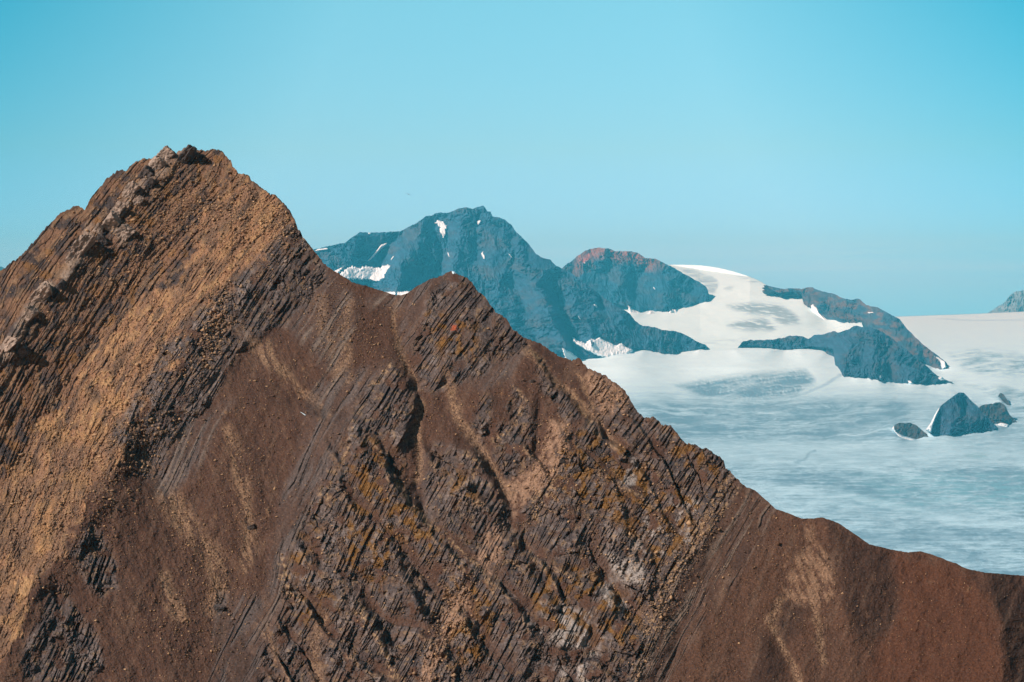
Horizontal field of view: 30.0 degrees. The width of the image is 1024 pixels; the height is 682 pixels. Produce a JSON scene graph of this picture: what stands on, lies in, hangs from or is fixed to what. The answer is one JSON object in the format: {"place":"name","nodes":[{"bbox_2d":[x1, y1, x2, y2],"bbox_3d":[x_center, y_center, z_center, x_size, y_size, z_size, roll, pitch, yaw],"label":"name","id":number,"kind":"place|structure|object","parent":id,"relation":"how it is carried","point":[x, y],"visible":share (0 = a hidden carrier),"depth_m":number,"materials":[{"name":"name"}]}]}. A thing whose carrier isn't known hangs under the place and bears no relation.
{"place":"outdoors","nodes":[
{"label":"outdoors","id":0,"kind":"place"},
{"bbox_2d":[313,206,706,359],"bbox_3d":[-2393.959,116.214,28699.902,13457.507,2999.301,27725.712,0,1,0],"label":"mountain","id":1,"kind":"structure","parent":0,"point":[527,291],"depth_m":16153.75,"materials":[{"name":"blue stone"}]},
{"bbox_2d":[340,264,389,281],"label":"snow patch","id":2,"kind":"object","parent":1,"relation":"on","point":[366,272],"visible":0.95,"depth_m":16220.04,"materials":[{"name":"white snow"}]},
{"bbox_2d":[368,243,386,260],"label":"snow patch","id":3,"kind":"object","parent":1,"relation":"on","point":[378,250],"visible":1,"depth_m":16662.91,"materials":[{"name":"white snow"}]},
{"bbox_2d":[387,290,410,294],"bbox_3d":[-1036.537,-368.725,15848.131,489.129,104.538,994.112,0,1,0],"label":"snow patch","id":4,"kind":"object","parent":1,"relation":"on","point":[401,292],"visible":0.09,"depth_m":15539.86,"materials":[{"name":"white snow"}]},
{"bbox_2d":[435,220,446,238],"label":"snow patch","id":5,"kind":"object","parent":1,"relation":"on","point":[442,225],"visible":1,"depth_m":16991.38,"materials":[{"name":"white snow"}]},
{"bbox_2d":[562,348,577,360],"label":"snow patch","id":6,"kind":"object","parent":1,"relation":"on","point":[569,355],"visible":0.77,"depth_m":15042.93,"materials":[{"name":"white snow"}]},
{"bbox_2d":[572,337,632,356],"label":"snow patch","id":7,"kind":"object","parent":1,"relation":"on","point":[601,347],"visible":0.96,"depth_m":15251.39,"materials":[{"name":"white snow"}]},
{"bbox_2d":[0,147,1023,681],"bbox_3d":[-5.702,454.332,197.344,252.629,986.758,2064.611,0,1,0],"label":"mountain","id":8,"kind":"structure","parent":0,"point":[552,639],"depth_m":330.34,"materials":[{"name":"brown stone"}]},
{"bbox_2d":[0,335,19,351],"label":"rock outcrop","id":9,"kind":"object","parent":8,"relation":"on","point":[9,343],"visible":1,"depth_m":360.37,"materials":[{"name":"stone"}]},
{"bbox_2d":[16,344,29,358],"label":"rock outcrop","id":10,"kind":"object","parent":8,"relation":"on","point":[23,352],"visible":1,"depth_m":361.28,"materials":[{"name":"brown stone"}]},
{"bbox_2d":[21,305,39,321],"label":"rock outcrop","id":11,"kind":"object","parent":8,"relation":"on","point":[30,313],"visible":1,"depth_m":368.13,"materials":[{"name":"stone"}]},
{"bbox_2d":[29,280,51,301],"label":"rock outcrop","id":12,"kind":"object","parent":8,"relation":"on","point":[42,292],"visible":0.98,"depth_m":373.63,"materials":[{"name":"stone"}]},
{"bbox_2d":[55,279,66,289],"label":"rock outcrop","id":13,"kind":"object","parent":8,"relation":"on","point":[61,284],"visible":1,"depth_m":376.70,"materials":[{"name":"grey stone"}]},
{"bbox_2d":[65,234,96,262],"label":"rock outcrop","id":14,"kind":"object","parent":8,"relation":"on","point":[82,244],"visible":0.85,"depth_m":385.39,"materials":[{"name":"stone"}]},
{"bbox_2d":[92,222,103,233],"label":"rock outcrop","id":15,"kind":"object","parent":8,"relation":"on","point":[98,228],"visible":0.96,"depth_m":393.13,"materials":[{"name":"stone"}]},
{"bbox_2d":[96,233,108,245],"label":"rock outcrop","id":16,"kind":"object","parent":8,"relation":"on","point":[102,240],"visible":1,"depth_m":389.91,"materials":[{"name":"grey stone"}]},
{"bbox_2d":[101,211,121,230],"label":"rock outcrop","id":17,"kind":"object","parent":8,"relation":"on","point":[112,219],"visible":1,"depth_m":394.24,"materials":[{"name":"stone"}]},
{"bbox_2d":[110,201,126,213],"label":"rock outcrop","id":18,"kind":"object","parent":8,"relation":"on","point":[119,207],"visible":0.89,"depth_m":397.36,"materials":[{"name":"stone"}]},
{"bbox_2d":[115,224,135,240],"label":"rock outcrop","id":19,"kind":"object","parent":8,"relation":"on","point":[124,232],"visible":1,"depth_m":392.23,"materials":[{"name":"stone"}]},
{"bbox_2d":[122,181,140,197],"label":"rock outcrop","id":20,"kind":"object","parent":8,"relation":"on","point":[131,187],"visible":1,"depth_m":402.94,"materials":[{"name":"stone"}]},
{"bbox_2d":[133,195,144,205],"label":"rock outcrop","id":21,"kind":"object","parent":8,"relation":"on","point":[139,199],"visible":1,"depth_m":401.34,"materials":[{"name":"stone"}]},
{"bbox_2d":[136,165,153,178],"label":"rock outcrop","id":22,"kind":"object","parent":8,"relation":"on","point":[147,171],"visible":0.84,"depth_m":408.78,"materials":[{"name":"grey stone"}]},
{"bbox_2d":[143,177,156,188],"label":"rock outcrop","id":23,"kind":"object","parent":8,"relation":"on","point":[150,182],"visible":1,"depth_m":405.74,"materials":[{"name":"grey stone"}]},
{"bbox_2d":[148,156,166,170],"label":"rock outcrop","id":24,"kind":"object","parent":8,"relation":"on","point":[155,163],"visible":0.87,"depth_m":411.21,"materials":[{"name":"stone"}]},
{"bbox_2d":[156,145,176,160],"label":"rock outcrop","id":25,"kind":"object","parent":8,"relation":"on","point":[165,153],"visible":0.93,"depth_m":414.48,"materials":[{"name":"stone"}]},
{"bbox_2d":[177,144,196,164],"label":"rock outcrop","id":26,"kind":"object","parent":8,"relation":"on","point":[187,154],"visible":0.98,"depth_m":414.45,"materials":[{"name":"grey stone"}]},
{"bbox_2d":[214,604,224,611],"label":"boulder","id":27,"kind":"object","parent":8,"relation":"on","point":[218,608],"visible":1,"depth_m":315.60,"materials":[{"name":"grey stone"}]},
{"bbox_2d":[247,524,254,529],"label":"boulder","id":28,"kind":"object","parent":8,"relation":"on","point":[250,527],"visible":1,"depth_m":329.58,"materials":[{"name":"stone"}]},
{"bbox_2d":[0,153,1019,681],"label":"scree stones","id":29,"kind":"object","parent":8,"relation":"on","point":[218,345],"visible":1,"depth_m":341.91,"materials":[{"name":"brown stone"}]},
{"bbox_2d":[559,459,565,463],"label":"boulder","id":30,"kind":"object","parent":8,"relation":"on","point":[562,461],"visible":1,"depth_m":339.59,"materials":[{"name":"brown stone"}]},
{"bbox_2d":[571,465,580,473],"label":"boulder","id":31,"kind":"object","parent":8,"relation":"on","point":[575,469],"visible":1,"depth_m":337.55,"materials":[{"name":"stone"}]},
{"bbox_2d":[0,0,1023,316],"label":"sky","id":32,"kind":"structure","parent":0,"point":[871,152],"materials":[{"name":"blue"}]},
{"bbox_2d":[562,247,708,311],"bbox_3d":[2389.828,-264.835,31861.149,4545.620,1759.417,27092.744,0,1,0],"label":"mountain","id":33,"kind":"structure","parent":0,"point":[631,279],"depth_m":19133.97,"materials":[{"name":"stone"}]},
{"bbox_2d":[616,265,862,354],"bbox_3d":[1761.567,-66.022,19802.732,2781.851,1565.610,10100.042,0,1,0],"label":"snow dome","id":34,"kind":"structure","parent":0,"point":[735,310],"depth_m":17933.19,"materials":[{"name":"white snow"}]},
{"bbox_2d":[628,306,676,313],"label":"snow patch","id":35,"kind":"object","parent":34,"relation":"on","point":[631,310],"visible":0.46,"depth_m":18410.53,"materials":[{"name":"white snow"}]},
{"bbox_2d":[582,312,1023,575],"bbox_3d":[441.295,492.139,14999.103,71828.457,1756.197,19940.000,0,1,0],"label":"glacier","id":36,"kind":"object","parent":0,"point":[805,433],"visible":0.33,"depth_m":11252.94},
{"bbox_2d":[894,423,927,438],"bbox_3d":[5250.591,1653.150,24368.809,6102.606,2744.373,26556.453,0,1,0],"label":"rock hill","id":37,"kind":"structure","parent":36,"relation":"on","point":[911,430],"depth_m":11164.96,"materials":[{"name":"grey stone"}]},
{"bbox_2d":[892,427,912,439],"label":"snow patch","id":38,"kind":"object","parent":37,"relation":"on","point":[896,432],"visible":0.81,"depth_m":11031.57,"materials":[{"name":"white snow"}]},
{"bbox_2d":[928,392,996,435],"bbox_3d":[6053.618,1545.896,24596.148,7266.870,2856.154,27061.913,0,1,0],"label":"rock hill","id":39,"kind":"structure","parent":36,"relation":"on","point":[959,413],"depth_m":11315.75,"materials":[{"name":"grey stone"}]},
{"bbox_2d":[926,409,938,431],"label":"snow patch","id":40,"kind":"object","parent":39,"relation":"on","point":[929,427],"visible":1,"depth_m":11152.82,"materials":[{"name":"white snow"}]},
{"bbox_2d":[979,402,1016,424],"bbox_3d":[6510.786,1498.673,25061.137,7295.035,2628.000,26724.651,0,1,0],"label":"rock hill","id":41,"kind":"structure","parent":36,"relation":"on","point":[996,412],"depth_m":11802.68,"materials":[{"name":"stone"}]},
{"bbox_2d":[995,423,1008,426],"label":"snow patch","id":42,"kind":"object","parent":41,"relation":"on","point":[1003,424],"visible":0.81,"depth_m":11632.36,"materials":[{"name":"white snow"}]},
{"bbox_2d":[999,393,1010,405],"bbox_3d":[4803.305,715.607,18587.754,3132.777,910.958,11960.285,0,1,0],"label":"rock hill","id":43,"kind":"structure","parent":36,"relation":"on","point":[1003,398],"depth_m":12691.84,"materials":[{"name":"grey stone"}]},
{"bbox_2d":[738,326,951,384],"bbox_3d":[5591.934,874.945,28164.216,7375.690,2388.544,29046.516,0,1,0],"label":"mountain","id":44,"kind":"structure","parent":0,"point":[862,352],"depth_m":14314.33,"materials":[{"name":"blue stone"}]},
{"bbox_2d":[762,285,948,369],"bbox_3d":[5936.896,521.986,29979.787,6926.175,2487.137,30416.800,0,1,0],"label":"mountain","id":45,"kind":"structure","parent":0,"point":[830,306],"depth_m":17328.77,"materials":[{"name":"blue stone"}]},
{"bbox_2d":[811,304,824,319],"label":"snow patch","id":46,"kind":"object","parent":45,"relation":"on","point":[814,309],"visible":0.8,"depth_m":17939.65,"materials":[{"name":"white snow"}]},
{"bbox_2d":[936,357,946,368],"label":"snow patch","id":47,"kind":"object","parent":45,"relation":"on","point":[943,364],"visible":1,"depth_m":14865.27,"materials":[{"name":"white snow"}]},
{"bbox_2d":[989,290,1023,312],"bbox_3d":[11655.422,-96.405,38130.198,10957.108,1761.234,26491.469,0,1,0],"label":"mountain","id":48,"kind":"structure","parent":0,"point":[1014,302],"depth_m":25398.72,"materials":[{"name":"stone"}]}
]}

